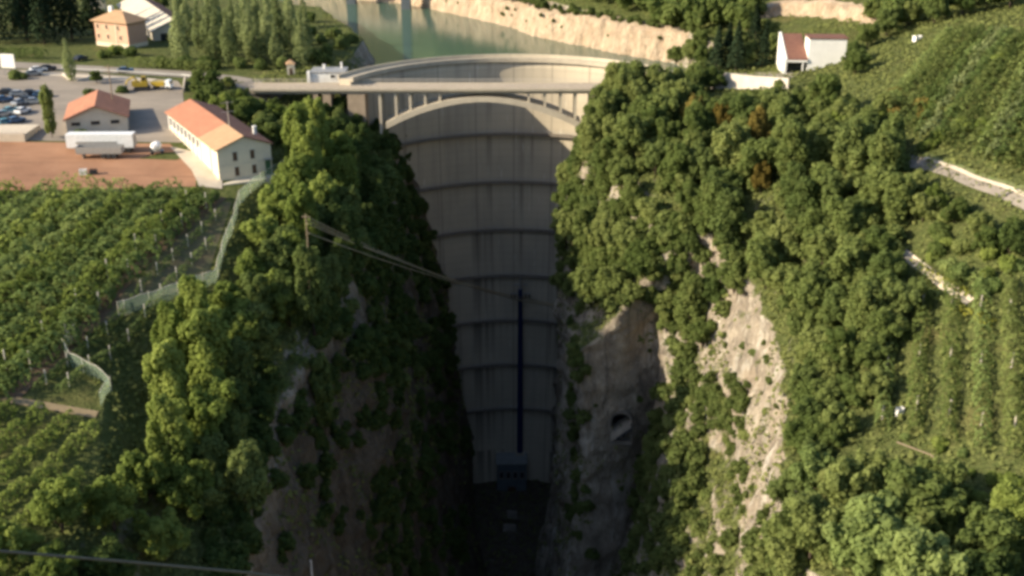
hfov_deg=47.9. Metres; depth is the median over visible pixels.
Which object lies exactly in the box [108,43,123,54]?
shrub
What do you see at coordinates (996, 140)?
vine row
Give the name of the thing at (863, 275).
broadleaf tree
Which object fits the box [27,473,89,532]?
broadleaf tree
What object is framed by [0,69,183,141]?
yard
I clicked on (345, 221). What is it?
broadleaf tree
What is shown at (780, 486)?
broadleaf tree
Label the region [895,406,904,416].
crate
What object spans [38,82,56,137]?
broadleaf tree
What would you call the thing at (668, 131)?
broadleaf tree
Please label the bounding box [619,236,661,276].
broadleaf tree
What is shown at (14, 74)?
shrub
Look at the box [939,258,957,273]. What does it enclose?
shrub
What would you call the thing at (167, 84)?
dump truck
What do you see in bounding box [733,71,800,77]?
road
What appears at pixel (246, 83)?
road
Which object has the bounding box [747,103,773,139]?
broadleaf tree
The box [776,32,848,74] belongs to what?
white house
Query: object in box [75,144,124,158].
tipper trailer
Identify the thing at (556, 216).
broadleaf tree
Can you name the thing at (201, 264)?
vineyard soil
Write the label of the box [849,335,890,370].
broadleaf tree
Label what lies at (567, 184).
broadleaf tree
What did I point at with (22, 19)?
conifer tree
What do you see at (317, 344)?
shrub
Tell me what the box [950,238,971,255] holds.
shrub
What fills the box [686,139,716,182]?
broadleaf tree
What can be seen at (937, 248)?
shrub
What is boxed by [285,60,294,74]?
kiosk
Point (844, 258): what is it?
broadleaf tree
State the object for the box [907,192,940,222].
broadleaf tree
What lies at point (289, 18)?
poplar tree
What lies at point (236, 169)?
window
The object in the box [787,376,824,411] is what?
broadleaf tree
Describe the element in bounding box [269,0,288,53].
poplar tree
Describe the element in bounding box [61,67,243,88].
guard rail
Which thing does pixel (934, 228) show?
shrub
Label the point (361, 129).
broadleaf tree
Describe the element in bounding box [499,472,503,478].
window
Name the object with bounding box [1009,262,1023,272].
shrub
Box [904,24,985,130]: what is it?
vine row
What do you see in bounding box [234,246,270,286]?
broadleaf tree
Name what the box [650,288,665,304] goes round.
shrub
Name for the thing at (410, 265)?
power cable
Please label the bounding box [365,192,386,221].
broadleaf tree
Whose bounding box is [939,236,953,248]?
shrub
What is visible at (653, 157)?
broadleaf tree
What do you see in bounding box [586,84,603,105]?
broadleaf tree
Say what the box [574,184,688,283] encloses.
flank scrub
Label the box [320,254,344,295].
broadleaf tree
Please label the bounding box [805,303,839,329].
broadleaf tree
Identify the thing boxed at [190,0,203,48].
poplar tree
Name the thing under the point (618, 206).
broadleaf tree
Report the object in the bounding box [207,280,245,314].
broadleaf tree
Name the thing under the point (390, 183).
broadleaf tree
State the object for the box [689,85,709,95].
broadleaf tree
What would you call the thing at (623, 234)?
broadleaf tree
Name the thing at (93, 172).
crate
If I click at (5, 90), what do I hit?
parked car
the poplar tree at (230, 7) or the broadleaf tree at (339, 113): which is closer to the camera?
the broadleaf tree at (339, 113)
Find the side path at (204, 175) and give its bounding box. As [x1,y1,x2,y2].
[171,147,221,188]
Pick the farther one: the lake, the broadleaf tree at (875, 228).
the lake
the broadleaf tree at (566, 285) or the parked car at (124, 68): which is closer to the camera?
the broadleaf tree at (566, 285)
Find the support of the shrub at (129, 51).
on the ground at (624, 364)
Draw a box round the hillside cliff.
[755,0,878,24]
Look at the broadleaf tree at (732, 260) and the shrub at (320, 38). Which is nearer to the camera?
the broadleaf tree at (732, 260)
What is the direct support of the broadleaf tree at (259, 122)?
on the ground at (624, 364)
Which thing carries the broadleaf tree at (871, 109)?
on the ground at (624, 364)
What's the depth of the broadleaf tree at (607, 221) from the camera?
244.81 m
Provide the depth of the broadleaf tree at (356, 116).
290.56 m
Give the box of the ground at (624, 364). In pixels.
[0,0,1023,575]
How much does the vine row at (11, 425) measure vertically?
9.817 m
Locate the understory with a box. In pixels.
[558,74,914,575]
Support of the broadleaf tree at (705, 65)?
on the ground at (624, 364)
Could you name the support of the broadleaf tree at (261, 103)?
on the ground at (624, 364)
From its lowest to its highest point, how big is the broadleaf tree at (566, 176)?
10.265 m
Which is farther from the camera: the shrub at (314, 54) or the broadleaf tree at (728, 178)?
the shrub at (314, 54)
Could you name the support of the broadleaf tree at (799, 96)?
on the ground at (624, 364)
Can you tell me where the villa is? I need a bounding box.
[90,6,148,47]
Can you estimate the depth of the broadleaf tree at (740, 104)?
241.60 m
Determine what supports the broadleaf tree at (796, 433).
on the ground at (624, 364)
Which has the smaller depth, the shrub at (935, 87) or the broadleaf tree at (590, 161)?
the shrub at (935, 87)
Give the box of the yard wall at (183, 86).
[182,77,185,91]
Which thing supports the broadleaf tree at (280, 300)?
on the ground at (624, 364)
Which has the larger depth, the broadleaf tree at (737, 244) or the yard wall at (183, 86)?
the yard wall at (183, 86)
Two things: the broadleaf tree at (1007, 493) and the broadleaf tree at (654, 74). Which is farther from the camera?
the broadleaf tree at (654, 74)
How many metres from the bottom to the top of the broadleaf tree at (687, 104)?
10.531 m
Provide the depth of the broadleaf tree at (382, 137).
293.60 m
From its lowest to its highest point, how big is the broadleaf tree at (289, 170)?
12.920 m
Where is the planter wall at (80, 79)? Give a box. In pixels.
[62,73,91,80]
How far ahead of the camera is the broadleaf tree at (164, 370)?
168.41 m
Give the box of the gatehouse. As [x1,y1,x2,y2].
[307,62,347,81]
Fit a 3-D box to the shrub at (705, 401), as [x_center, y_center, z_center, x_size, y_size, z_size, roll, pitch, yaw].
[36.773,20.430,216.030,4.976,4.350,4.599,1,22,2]
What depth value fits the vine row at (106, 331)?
185.92 m
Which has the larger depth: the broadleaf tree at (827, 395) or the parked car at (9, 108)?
the parked car at (9, 108)
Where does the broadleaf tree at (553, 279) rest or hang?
on the ground at (624, 364)
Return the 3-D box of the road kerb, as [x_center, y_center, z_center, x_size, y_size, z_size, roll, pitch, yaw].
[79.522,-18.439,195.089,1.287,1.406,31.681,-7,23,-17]
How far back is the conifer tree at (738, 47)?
292.61 m
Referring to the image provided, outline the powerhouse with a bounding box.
[496,452,526,490]
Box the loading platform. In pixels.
[0,124,39,141]
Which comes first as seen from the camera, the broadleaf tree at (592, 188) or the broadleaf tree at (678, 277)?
the broadleaf tree at (678, 277)
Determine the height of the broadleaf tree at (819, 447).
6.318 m
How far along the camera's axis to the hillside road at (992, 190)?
195.77 m
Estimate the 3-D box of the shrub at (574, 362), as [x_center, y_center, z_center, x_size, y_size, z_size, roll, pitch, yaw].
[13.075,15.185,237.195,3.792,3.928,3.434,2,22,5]
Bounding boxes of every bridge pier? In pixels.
[346,0,356,3]
[401,0,410,9]
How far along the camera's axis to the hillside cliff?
335.59 m
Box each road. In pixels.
[0,61,282,100]
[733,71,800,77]
[908,155,1023,209]
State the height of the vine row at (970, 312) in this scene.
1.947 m
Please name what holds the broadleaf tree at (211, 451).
on the ground at (624, 364)
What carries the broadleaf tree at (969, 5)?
on the ground at (624, 364)
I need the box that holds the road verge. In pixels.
[922,152,1023,190]
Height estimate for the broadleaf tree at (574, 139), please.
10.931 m
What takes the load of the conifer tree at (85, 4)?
on the ground at (624, 364)
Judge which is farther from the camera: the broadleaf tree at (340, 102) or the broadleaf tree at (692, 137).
the broadleaf tree at (340, 102)
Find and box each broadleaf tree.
[0,518,45,566]
[17,538,81,575]
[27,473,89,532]
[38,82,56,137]
[77,533,139,575]
[82,471,149,532]
[89,70,102,81]
[116,449,171,504]
[133,506,193,561]
[141,337,188,404]
[144,393,193,466]
[150,299,190,368]
[154,0,168,6]
[155,453,215,521]
[174,274,211,326]
[174,377,238,443]
[176,305,233,391]
[182,471,231,509]
[188,78,205,92]
[189,68,204,81]
[192,432,230,479]
[193,88,210,102]
[195,84,215,92]
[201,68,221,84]
[204,86,219,95]
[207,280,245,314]
[208,92,232,110]
[211,80,226,94]
[218,90,237,110]
[218,294,261,344]
[219,76,237,88]
[219,376,251,424]
[220,410,250,454]
[223,335,256,389]
[224,438,272,512]
[230,96,259,117]
[233,101,256,124]
[234,90,245,97]
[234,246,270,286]
[236,88,251,96]
[238,214,286,246]
[240,270,273,309]
[245,301,281,360]
[249,111,276,128]
[250,110,268,122]
[253,117,271,132]
[254,99,266,111]
[256,121,282,144]
[256,183,291,225]
[258,234,292,276]
[262,108,275,117]
[264,268,296,323]
[265,102,285,120]
[267,97,281,104]
[269,153,312,194]
[269,229,309,271]
[269,269,302,330]
[271,223,299,276]
[275,119,283,139]
[280,101,310,156]
[284,181,323,243]
[288,120,323,180]
[292,243,326,335]
[303,95,329,146]
[303,169,338,207]
[303,199,327,244]
[305,237,324,257]
[308,351,334,434]
[318,271,332,310]
[319,102,335,116]
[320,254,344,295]
[322,130,358,174]
[322,192,346,233]
[324,115,336,136]
[324,154,359,189]
[327,203,363,265]
[330,236,352,297]
[332,95,347,110]
[332,107,352,124]
[333,116,346,130]
[334,132,371,171]
[334,184,362,225]
[345,122,369,177]
[353,112,364,124]
[358,226,372,263]
[359,167,388,214]
[359,200,375,227]
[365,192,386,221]
[375,129,389,142]
[375,165,398,194]
[548,271,560,288]
[549,208,567,248]
[551,182,565,209]
[554,229,567,260]
[555,160,568,183]
[556,208,579,252]
[556,271,573,304]
[558,184,587,213]
[562,182,575,196]
[563,163,570,179]
[563,245,577,271]
[565,143,582,175]
[567,175,583,193]
[567,246,581,262]
[568,264,598,309]
[571,136,578,148]
[571,203,597,252]
[574,125,598,157]
[578,112,602,160]
[579,194,599,225]
[581,103,597,120]
[582,177,599,201]
[582,240,595,267]
[584,216,610,245]
[585,149,596,180]
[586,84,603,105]
[592,136,617,189]
[594,263,626,308]
[595,89,617,128]
[598,61,620,91]
[599,211,619,245]
[601,113,617,138]
[603,216,646,260]
[605,156,639,188]
[607,241,627,269]
[609,89,625,115]
[610,198,629,222]
[612,65,636,104]
[612,113,654,158]
[613,147,633,163]
[617,113,642,131]
[618,60,630,67]
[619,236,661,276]
[620,174,644,211]
[621,93,657,117]
[626,58,649,101]
[626,76,648,105]
[634,196,674,226]
[639,137,665,175]
[641,104,669,136]
[641,431,658,483]
[642,255,667,289]
[645,62,675,90]
[646,62,663,85]
[646,88,680,120]
[648,86,668,94]
[649,214,667,237]
[651,117,682,141]
[654,290,678,318]
[656,141,689,192]
[658,78,693,114]
[659,228,676,244]
[665,281,681,292]
[666,45,682,64]
[666,211,687,237]
[668,271,689,289]
[670,260,695,280]
[671,66,685,80]
[672,269,708,333]
[674,177,701,214]
[674,259,692,273]
[679,93,704,120]
[680,191,697,212]
[680,229,705,262]
[681,38,697,63]
[682,99,716,140]
[682,129,704,150]
[686,59,709,72]
[686,65,705,88]
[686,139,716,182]
[687,72,703,88]
[687,318,717,348]
[689,30,708,47]
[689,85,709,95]
[691,244,711,264]
[692,43,714,64]
[692,174,721,236]
[694,89,711,106]
[701,262,719,279]
[702,276,727,303]
[704,66,727,90]
[705,94,732,128]
[707,165,744,190]
[707,187,748,247]
[711,119,752,163]
[713,103,732,126]
[717,261,746,300]
[719,236,746,263]
[719,251,748,271]
[724,269,749,299]
[726,91,737,100]
[727,91,760,119]
[733,28,748,42]
[735,39,758,65]
[736,116,752,148]
[737,136,778,171]
[742,538,773,575]
[744,229,788,289]
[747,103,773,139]
[748,90,771,102]
[750,159,771,192]
[751,210,777,237]
[755,516,780,551]
[758,18,780,35]
[761,91,796,115]
[761,263,803,295]
[762,219,799,256]
[762,538,819,575]
[765,469,805,501]
[769,32,778,58]
[769,96,800,124]
[770,121,784,142]
[771,491,845,563]
[773,119,813,176]
[774,114,807,127]
[776,257,829,315]
[779,161,806,197]
[779,495,796,523]
[781,415,819,453]
[783,175,821,223]
[786,307,803,335]
[787,362,817,392]
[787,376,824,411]
[788,443,836,491]
[791,87,811,111]
[793,396,823,419]
[794,207,832,242]
[794,340,805,363]
[798,328,831,356]
[800,435,832,461]
[801,73,841,109]
[803,350,820,373]
[804,111,835,143]
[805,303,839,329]
[806,120,837,160]
[806,224,838,269]
[808,376,841,408]
[809,159,849,196]
[812,419,850,455]
[813,415,839,442]
[814,453,885,508]
[817,326,827,339]
[817,355,840,379]
[817,399,861,439]
[818,166,847,215]
[819,488,927,575]
[821,282,849,328]
[822,325,857,363]
[823,193,879,236]
[824,96,860,122]
[824,232,869,291]
[829,107,851,123]
[833,113,877,161]
[835,357,859,374]
[836,372,861,397]
[839,379,871,409]
[840,47,872,75]
[843,93,860,106]
[843,232,871,253]
[844,279,886,335]
[845,39,866,55]
[846,105,878,124]
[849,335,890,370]
[850,109,879,130]
[852,267,883,293]
[853,161,903,206]
[855,448,889,486]
[856,22,879,47]
[856,366,889,401]
[858,199,879,221]
[861,0,884,18]
[861,224,886,250]
[863,231,905,254]
[863,307,878,325]
[864,305,909,348]
[866,248,908,295]
[867,91,895,112]
[867,125,906,171]
[875,8,902,35]
[877,112,905,143]
[878,527,972,575]
[881,172,916,227]
[882,457,967,542]
[883,277,927,314]
[900,152,911,171]
[902,0,924,25]
[904,168,930,193]
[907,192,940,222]
[915,456,974,499]
[922,0,951,23]
[924,181,949,208]
[940,196,969,222]
[949,0,975,14]
[950,501,1023,573]
[954,546,1018,575]
[967,210,996,232]
[970,224,997,249]
[979,0,1005,9]
[989,476,1023,526]
[995,219,1023,254]
[1004,215,1023,228]
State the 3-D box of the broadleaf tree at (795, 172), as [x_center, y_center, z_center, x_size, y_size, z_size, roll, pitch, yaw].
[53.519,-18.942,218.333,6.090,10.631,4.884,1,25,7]
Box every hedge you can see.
[0,47,48,57]
[129,56,214,70]
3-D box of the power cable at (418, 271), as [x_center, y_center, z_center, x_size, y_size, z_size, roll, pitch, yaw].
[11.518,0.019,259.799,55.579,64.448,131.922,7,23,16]
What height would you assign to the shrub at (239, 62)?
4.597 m
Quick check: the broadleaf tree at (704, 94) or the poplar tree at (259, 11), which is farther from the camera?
the poplar tree at (259, 11)
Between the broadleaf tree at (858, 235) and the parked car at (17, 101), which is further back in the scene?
the parked car at (17, 101)
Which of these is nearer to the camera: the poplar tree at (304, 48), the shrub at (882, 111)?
the shrub at (882, 111)
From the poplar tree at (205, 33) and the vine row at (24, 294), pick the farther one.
the poplar tree at (205, 33)
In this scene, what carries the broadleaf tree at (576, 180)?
on the ground at (624, 364)
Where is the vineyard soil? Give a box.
[48,201,230,372]
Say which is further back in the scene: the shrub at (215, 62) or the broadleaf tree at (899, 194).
the shrub at (215, 62)
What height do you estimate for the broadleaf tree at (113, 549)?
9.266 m
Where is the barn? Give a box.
[116,0,195,40]
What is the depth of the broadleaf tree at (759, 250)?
205.36 m
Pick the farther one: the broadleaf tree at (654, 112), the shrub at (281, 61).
the shrub at (281, 61)
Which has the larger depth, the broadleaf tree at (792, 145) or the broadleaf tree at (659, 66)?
the broadleaf tree at (659, 66)
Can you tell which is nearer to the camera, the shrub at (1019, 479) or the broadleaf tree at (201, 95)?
the shrub at (1019, 479)
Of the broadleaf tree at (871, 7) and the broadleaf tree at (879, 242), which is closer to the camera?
the broadleaf tree at (879, 242)
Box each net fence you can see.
[63,325,111,392]
[117,159,283,314]
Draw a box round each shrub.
[7,69,27,80]
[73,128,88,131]
[82,88,95,94]
[96,49,112,58]
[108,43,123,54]
[115,85,129,93]
[122,45,137,56]
[156,54,170,67]
[177,54,192,68]
[197,56,221,69]
[233,57,248,68]
[254,58,267,70]
[275,56,287,68]
[276,378,291,391]
[286,353,309,369]
[303,47,320,62]
[306,10,316,21]
[307,332,327,349]
[310,25,316,33]
[315,34,327,43]
[315,51,331,63]
[320,44,332,55]
[324,26,342,37]
[328,320,342,337]
[333,35,350,48]
[342,32,358,43]
[343,298,360,315]
[395,372,411,386]
[396,337,412,351]
[403,252,419,269]
[404,164,411,175]
[417,217,426,229]
[420,321,433,334]
[423,253,436,263]
[439,274,448,285]
[439,305,448,311]
[454,355,460,365]
[555,259,564,272]
[565,314,573,325]
[566,356,584,369]
[566,393,576,406]
[621,283,645,301]
[642,501,659,519]
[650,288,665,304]
[650,435,658,449]
[654,543,663,562]
[661,413,676,430]
[664,335,674,345]
[666,464,676,476]
[669,366,684,378]
[684,396,693,406]
[689,524,704,538]
[696,387,712,406]
[698,488,712,502]
[718,505,731,519]
[722,434,728,443]
[724,473,735,481]
[736,428,748,440]
[747,349,755,356]
[878,107,886,120]
[886,106,900,118]
[898,432,910,440]
[913,97,929,109]
[916,108,926,119]
[916,137,937,152]
[921,74,934,84]
[922,84,944,98]
[923,101,936,110]
[925,241,948,257]
[925,250,939,262]
[927,221,952,238]
[929,129,947,143]
[930,435,949,447]
[934,228,950,245]
[935,208,950,222]
[935,443,946,453]
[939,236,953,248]
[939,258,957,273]
[943,102,960,113]
[949,262,971,283]
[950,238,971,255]
[953,116,973,131]
[954,205,972,221]
[957,447,968,458]
[966,468,976,476]
[968,490,990,504]
[973,280,993,297]
[974,116,991,128]
[977,125,1000,137]
[978,244,998,261]
[979,266,995,279]
[984,470,1003,486]
[986,54,1002,65]
[987,277,1004,293]
[988,236,1008,254]
[992,146,1006,156]
[997,254,1023,274]
[1003,471,1023,486]
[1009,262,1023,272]
[1011,73,1023,87]
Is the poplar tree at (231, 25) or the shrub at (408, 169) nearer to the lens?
the shrub at (408, 169)
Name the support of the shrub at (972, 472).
on the ground at (624, 364)
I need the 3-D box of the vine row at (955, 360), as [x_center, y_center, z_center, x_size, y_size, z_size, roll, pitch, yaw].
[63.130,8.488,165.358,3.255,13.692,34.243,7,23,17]
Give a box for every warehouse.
[63,90,129,132]
[165,99,277,184]
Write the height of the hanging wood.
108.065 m
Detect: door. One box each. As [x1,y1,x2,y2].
[265,160,270,173]
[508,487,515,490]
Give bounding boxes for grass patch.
[139,152,179,159]
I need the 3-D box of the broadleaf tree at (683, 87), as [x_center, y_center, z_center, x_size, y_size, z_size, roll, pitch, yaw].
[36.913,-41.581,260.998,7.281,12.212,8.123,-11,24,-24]
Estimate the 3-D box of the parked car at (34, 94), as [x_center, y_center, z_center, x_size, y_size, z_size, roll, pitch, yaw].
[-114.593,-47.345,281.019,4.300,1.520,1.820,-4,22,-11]
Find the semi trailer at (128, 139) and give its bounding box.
[65,131,136,152]
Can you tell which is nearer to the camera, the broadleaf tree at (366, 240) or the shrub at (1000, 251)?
the shrub at (1000, 251)
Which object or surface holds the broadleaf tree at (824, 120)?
on the ground at (624, 364)
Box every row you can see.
[0,171,99,262]
[0,172,78,243]
[0,176,186,357]
[0,177,25,208]
[0,177,112,279]
[0,177,131,296]
[0,178,56,227]
[0,179,167,336]
[0,181,205,374]
[0,183,144,318]
[0,190,220,407]
[0,397,17,423]
[0,400,48,452]
[0,405,78,482]
[0,418,101,515]
[0,547,34,575]
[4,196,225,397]
[9,465,85,526]
[31,206,223,389]
[55,235,213,391]
[873,276,904,431]
[883,19,967,118]
[887,21,959,96]
[893,22,976,125]
[903,272,965,311]
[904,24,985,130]
[904,259,934,437]
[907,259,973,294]
[913,25,994,134]
[919,23,1007,138]
[930,25,1015,141]
[930,257,981,282]
[939,264,962,445]
[942,26,1023,145]
[951,29,1023,148]
[951,301,996,326]
[958,43,1023,153]
[970,266,994,446]
[971,57,1023,154]
[982,71,1023,159]
[993,91,1023,161]
[999,269,1023,458]
[1002,118,1023,169]
[1013,141,1023,168]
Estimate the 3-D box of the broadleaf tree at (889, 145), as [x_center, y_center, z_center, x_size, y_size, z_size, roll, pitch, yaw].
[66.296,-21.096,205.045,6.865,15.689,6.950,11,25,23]
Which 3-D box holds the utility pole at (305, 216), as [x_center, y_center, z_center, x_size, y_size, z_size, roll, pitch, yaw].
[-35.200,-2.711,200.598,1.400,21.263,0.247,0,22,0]
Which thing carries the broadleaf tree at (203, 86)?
on the ground at (624, 364)
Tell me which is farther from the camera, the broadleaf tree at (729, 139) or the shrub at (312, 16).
the shrub at (312, 16)
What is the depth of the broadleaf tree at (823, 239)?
196.42 m
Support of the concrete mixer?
on the dirt yard at (28, 165)
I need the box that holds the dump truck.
[150,79,173,89]
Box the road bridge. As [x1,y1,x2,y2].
[248,79,601,133]
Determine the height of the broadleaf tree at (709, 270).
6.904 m
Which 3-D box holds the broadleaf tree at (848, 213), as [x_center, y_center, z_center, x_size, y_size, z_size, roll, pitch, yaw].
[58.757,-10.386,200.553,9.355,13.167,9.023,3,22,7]
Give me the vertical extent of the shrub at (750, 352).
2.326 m
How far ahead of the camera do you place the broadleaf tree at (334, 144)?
245.62 m
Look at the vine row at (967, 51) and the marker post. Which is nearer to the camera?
the marker post
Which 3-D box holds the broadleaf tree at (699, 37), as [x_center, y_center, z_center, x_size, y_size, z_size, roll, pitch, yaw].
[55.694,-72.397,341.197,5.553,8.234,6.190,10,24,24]
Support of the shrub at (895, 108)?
on the ground at (624, 364)
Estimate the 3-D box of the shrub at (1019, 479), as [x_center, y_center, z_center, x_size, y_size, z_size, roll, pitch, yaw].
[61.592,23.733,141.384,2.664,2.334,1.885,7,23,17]
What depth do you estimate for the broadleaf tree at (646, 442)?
237.78 m
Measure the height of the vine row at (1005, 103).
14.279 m
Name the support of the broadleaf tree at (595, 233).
on the ground at (624, 364)
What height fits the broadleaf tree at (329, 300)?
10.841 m
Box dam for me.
[338,54,647,483]
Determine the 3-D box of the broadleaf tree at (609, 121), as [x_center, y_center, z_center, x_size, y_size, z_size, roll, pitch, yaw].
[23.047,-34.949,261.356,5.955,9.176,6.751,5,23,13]
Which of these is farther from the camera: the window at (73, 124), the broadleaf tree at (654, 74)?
the broadleaf tree at (654, 74)
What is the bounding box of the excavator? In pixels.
[124,76,149,90]
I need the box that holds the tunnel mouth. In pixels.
[609,407,632,445]
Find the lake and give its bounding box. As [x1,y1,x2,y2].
[279,0,684,70]
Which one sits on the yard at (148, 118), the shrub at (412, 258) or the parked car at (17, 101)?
the parked car at (17, 101)
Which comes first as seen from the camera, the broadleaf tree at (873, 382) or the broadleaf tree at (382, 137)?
the broadleaf tree at (873, 382)
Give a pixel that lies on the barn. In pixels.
(158, 16)
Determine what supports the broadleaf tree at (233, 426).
on the ground at (624, 364)
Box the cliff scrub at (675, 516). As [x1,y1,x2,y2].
[556,248,798,575]
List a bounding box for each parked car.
[0,87,16,94]
[0,95,13,102]
[0,110,12,117]
[0,118,15,123]
[1,106,16,111]
[8,116,25,123]
[9,90,27,96]
[10,98,25,105]
[13,107,31,114]
[19,95,36,98]
[23,89,36,94]
[24,97,40,104]
[26,70,42,76]
[29,66,47,71]
[32,90,39,96]
[40,64,56,69]
[72,55,87,60]
[117,66,133,72]
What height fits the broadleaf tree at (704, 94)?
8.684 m
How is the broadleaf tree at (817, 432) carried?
on the ground at (624, 364)
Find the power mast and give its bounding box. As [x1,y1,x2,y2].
[510,277,529,454]
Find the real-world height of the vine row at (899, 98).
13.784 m
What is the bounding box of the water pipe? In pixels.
[896,442,938,461]
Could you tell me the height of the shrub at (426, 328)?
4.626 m
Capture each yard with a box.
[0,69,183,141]
[0,142,195,189]
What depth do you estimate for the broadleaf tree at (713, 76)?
278.21 m
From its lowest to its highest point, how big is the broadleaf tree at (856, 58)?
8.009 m
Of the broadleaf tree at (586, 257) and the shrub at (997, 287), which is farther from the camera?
the broadleaf tree at (586, 257)
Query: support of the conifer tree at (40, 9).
on the ground at (624, 364)
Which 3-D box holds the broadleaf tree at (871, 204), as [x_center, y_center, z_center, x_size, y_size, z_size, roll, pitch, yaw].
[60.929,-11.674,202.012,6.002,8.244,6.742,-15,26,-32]
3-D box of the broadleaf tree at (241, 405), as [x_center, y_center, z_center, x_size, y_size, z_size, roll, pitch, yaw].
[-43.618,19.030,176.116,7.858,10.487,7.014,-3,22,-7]
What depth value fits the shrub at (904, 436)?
158.00 m
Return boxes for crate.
[79,168,86,174]
[89,169,97,174]
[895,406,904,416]
[912,35,921,41]
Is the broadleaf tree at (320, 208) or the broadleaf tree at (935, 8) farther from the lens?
the broadleaf tree at (935, 8)
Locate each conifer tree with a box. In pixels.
[0,0,13,26]
[0,3,14,41]
[6,0,43,33]
[6,0,49,40]
[24,0,61,44]
[40,0,68,34]
[53,0,87,41]
[77,0,103,35]
[707,24,726,68]
[714,20,737,68]
[724,20,748,71]
[747,3,763,44]
[753,22,771,67]
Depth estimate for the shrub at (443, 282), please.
322.15 m
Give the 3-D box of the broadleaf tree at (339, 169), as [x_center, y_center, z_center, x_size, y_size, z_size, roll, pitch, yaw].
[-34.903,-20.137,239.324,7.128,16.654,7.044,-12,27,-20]
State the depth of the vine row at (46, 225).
206.10 m
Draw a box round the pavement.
[20,71,155,80]
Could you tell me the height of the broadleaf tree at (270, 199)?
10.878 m
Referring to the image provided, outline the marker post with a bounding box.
[309,560,312,575]
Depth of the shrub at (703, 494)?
201.01 m
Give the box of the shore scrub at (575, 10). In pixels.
[445,0,725,38]
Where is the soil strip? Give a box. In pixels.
[0,397,98,417]
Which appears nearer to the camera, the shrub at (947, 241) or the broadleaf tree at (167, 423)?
the broadleaf tree at (167, 423)
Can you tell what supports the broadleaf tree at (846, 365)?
on the ground at (624, 364)
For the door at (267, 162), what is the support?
in the warehouse at (236, 150)
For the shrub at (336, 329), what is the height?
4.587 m
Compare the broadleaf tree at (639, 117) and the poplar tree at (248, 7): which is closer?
the broadleaf tree at (639, 117)
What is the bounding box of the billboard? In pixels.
[0,54,15,74]
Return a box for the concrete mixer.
[150,141,163,154]
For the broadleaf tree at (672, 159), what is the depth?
237.20 m
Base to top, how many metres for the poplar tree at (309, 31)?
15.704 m
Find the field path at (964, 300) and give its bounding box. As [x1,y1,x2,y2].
[899,247,973,303]
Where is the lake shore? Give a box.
[367,0,687,64]
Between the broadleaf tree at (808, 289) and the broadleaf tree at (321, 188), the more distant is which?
the broadleaf tree at (321, 188)
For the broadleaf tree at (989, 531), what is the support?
on the ground at (624, 364)
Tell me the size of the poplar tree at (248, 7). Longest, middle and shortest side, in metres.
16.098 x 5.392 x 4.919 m
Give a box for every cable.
[0,549,280,575]
[306,219,547,304]
[307,217,553,306]
[307,223,553,304]
[308,233,550,303]
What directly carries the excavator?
on the ground at (624, 364)
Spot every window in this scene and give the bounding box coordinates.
[70,121,80,126]
[90,120,100,125]
[110,119,119,124]
[160,33,168,40]
[232,151,237,161]
[234,166,239,176]
[249,149,255,159]
[251,164,257,173]
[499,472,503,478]
[506,472,510,478]
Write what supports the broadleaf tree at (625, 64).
on the ground at (624, 364)
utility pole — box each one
[104,65,113,98]
[302,214,311,293]
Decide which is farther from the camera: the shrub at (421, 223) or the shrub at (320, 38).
the shrub at (320, 38)
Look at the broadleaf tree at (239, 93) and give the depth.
278.37 m
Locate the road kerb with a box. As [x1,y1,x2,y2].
[923,156,1023,195]
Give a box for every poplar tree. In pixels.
[61,39,76,80]
[166,0,186,56]
[172,0,186,20]
[172,12,190,57]
[178,0,193,40]
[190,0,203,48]
[198,6,205,43]
[200,6,216,58]
[201,0,222,28]
[204,0,218,28]
[206,5,222,61]
[218,7,238,66]
[222,0,234,30]
[226,12,239,52]
[233,4,243,45]
[236,0,258,56]
[237,0,253,26]
[241,9,256,62]
[244,1,256,31]
[246,15,266,61]
[250,0,260,28]
[258,0,270,25]
[259,0,279,58]
[268,21,284,64]
[269,0,280,37]
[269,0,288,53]
[280,0,296,48]
[283,0,295,16]
[287,0,297,33]
[290,17,303,58]
[293,8,312,64]
[297,0,312,43]
[297,2,313,45]
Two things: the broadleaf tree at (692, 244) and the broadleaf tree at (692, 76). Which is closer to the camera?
the broadleaf tree at (692, 244)
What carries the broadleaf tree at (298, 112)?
on the ground at (624, 364)
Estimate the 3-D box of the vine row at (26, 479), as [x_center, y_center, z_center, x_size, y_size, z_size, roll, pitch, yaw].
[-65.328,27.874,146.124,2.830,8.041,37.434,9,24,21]
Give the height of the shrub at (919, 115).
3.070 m
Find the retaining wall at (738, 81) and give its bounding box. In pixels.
[711,73,789,89]
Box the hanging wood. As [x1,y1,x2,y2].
[199,116,474,575]
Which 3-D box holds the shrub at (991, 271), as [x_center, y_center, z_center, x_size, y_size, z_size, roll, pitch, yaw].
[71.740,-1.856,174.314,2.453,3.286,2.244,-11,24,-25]
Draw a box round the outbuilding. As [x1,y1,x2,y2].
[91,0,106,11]
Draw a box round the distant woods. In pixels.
[601,0,961,29]
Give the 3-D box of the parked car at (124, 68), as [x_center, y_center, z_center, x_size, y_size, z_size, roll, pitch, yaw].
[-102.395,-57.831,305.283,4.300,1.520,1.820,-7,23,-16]
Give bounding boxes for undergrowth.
[48,0,1023,575]
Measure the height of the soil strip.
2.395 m
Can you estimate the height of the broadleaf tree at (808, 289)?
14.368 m

